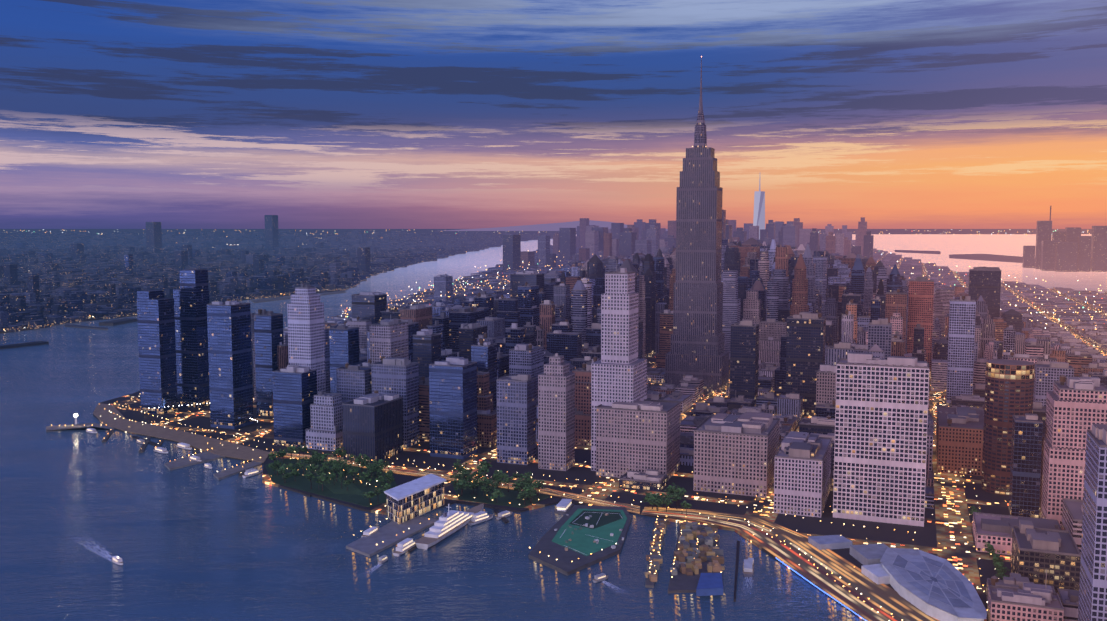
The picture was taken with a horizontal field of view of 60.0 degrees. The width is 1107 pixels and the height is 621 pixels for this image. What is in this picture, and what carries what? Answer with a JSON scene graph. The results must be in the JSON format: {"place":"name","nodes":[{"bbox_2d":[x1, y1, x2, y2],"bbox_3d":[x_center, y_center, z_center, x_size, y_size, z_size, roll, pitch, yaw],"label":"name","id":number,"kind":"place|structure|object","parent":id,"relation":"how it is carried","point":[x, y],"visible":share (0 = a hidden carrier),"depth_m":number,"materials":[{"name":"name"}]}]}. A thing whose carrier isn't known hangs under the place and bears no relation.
{"place":"outdoors","nodes":[
{"label":"outdoors","id":0,"kind":"place"},
{"bbox_2d":[0,233,545,333],"bbox_3d":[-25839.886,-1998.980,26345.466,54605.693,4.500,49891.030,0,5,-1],"label":"shore ground","id":1,"kind":"structure","parent":0,"point":[90,319],"depth_m":15195.27,"materials":[{"name":"grey"}]},
{"bbox_2d":[0,57,1106,620],"bbox_3d":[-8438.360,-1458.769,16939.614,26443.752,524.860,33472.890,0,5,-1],"label":"buildings","id":2,"kind":"structure","parent":1,"relation":"on","point":[776,329],"depth_m":1314.29,"materials":[{"name":"grey concrete"}]},
{"bbox_2d":[270,451,639,513],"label":"waterfront road","id":3,"kind":"structure","parent":0,"point":[593,500],"depth_m":937.47,"materials":[{"name":"grey asphalt"}]},
{"bbox_2d":[0,229,1091,233],"bbox_3d":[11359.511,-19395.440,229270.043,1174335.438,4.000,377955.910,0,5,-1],"label":"horizon land","id":4,"kind":"structure","parent":0,"point":[952,231],"depth_m":76140.98,"materials":[{"name":"grey"}]},
{"bbox_2d":[0,234,1106,620],"bbox_3d":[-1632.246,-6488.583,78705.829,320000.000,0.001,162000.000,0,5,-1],"label":"water","id":5,"kind":"structure","parent":0,"point":[198,542],"depth_m":792.83,"materials":[{"name":"blue liquid"}]},
{"bbox_2d":[55,529,113,560],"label":"wake foam","id":6,"kind":"object","parent":5,"relation":"on","point":[106,552],"visible":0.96,"depth_m":775.32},
{"bbox_2d":[355,564,382,577],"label":"wake foam","id":7,"kind":"object","parent":5,"relation":"on","point":[372,568],"visible":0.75,"depth_m":731.90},
{"bbox_2d":[0,318,753,582],"bbox_3d":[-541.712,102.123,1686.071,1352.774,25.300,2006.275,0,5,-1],"label":"boats","id":8,"kind":"object","parent":5,"relation":"on","point":[448,524],"visible":0.92,"depth_m":820.20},
{"bbox_2d":[116,433,852,620],"bbox_3d":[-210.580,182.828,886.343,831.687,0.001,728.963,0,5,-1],"label":"water glints","id":9,"kind":"object","parent":5,"relation":"on","point":[578,572],"visible":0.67,"depth_m":729.78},
{"bbox_2d":[602,581,635,596],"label":"wake foam","id":10,"kind":"object","parent":5,"relation":"on","point":[607,584],"visible":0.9,"depth_m":695.02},
{"bbox_2d":[742,577,754,604],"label":"wake foam","id":11,"kind":"object","parent":5,"relation":"on","point":[748,586],"visible":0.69,"depth_m":695.02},
{"bbox_2d":[0,0,1106,228],"label":"sky","id":12,"kind":"structure","parent":0,"point":[115,114],"materials":[{"name":"blue"}]},
{"bbox_2d":[3,56,1104,620],"bbox_3d":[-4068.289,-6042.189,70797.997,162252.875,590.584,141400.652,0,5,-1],"label":"city lights","id":13,"kind":"object","parent":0,"point":[649,380],"visible":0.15,"depth_m":1503.32},
{"bbox_2d":[444,220,667,230],"bbox_3d":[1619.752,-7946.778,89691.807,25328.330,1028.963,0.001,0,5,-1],"label":"horizon hills","id":14,"kind":"structure","parent":0,"point":[550,226],"depth_m":89654.79,"materials":[{"name":"grey"}]},
{"bbox_2d":[93,254,1106,620],"bbox_3d":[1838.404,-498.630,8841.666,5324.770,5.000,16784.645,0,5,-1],"label":"city ground","id":15,"kind":"structure","parent":0,"point":[945,532],"depth_m":929.04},
{"bbox_2d":[46,291,986,620],"bbox_3d":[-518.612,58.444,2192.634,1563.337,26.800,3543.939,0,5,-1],"label":"waterfront piers","id":16,"kind":"structure","parent":15,"relation":"on","point":[922,581],"depth_m":783.83,"materials":[{"name":"grey concrete"}]},
{"bbox_2d":[386,482,443,524],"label":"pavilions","id":17,"kind":"object","parent":16,"relation":"on","point":[404,510],"visible":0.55,"depth_m":850.69,"materials":[{"name":"beige glass"}]},
{"bbox_2d":[268,444,1009,579],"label":"park trees","id":18,"kind":"object","parent":15,"relation":"on","point":[528,489],"visible":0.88,"depth_m":944.83,"materials":[{"name":"green plant"}]},
{"bbox_2d":[753,179,764,239],"bbox_3d":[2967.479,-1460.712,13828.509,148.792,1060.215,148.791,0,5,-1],"label":"glass tower","id":19,"kind":"structure","parent":15,"relation":"on","point":[759,209],"depth_m":13797.88,"materials":[{"name":"grey glass"}]},
{"bbox_2d":[641,506,939,620],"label":"highway road","id":20,"kind":"structure","parent":0,"point":[888,599],"depth_m":728.99,"materials":[{"name":"grey asphalt"}]},
{"bbox_2d":[895,250,940,253],"bbox_3d":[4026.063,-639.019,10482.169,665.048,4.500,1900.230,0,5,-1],"label":"island","id":21,"kind":"structure","parent":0,"point":[923,252],"depth_m":10620.17,"materials":[{"name":"grey"}]},
{"bbox_2d":[949,254,1022,262],"bbox_3d":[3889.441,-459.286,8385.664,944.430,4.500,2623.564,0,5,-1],"label":"islet ground","id":22,"kind":"structure","parent":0,"point":[1000,258],"depth_m":8441.61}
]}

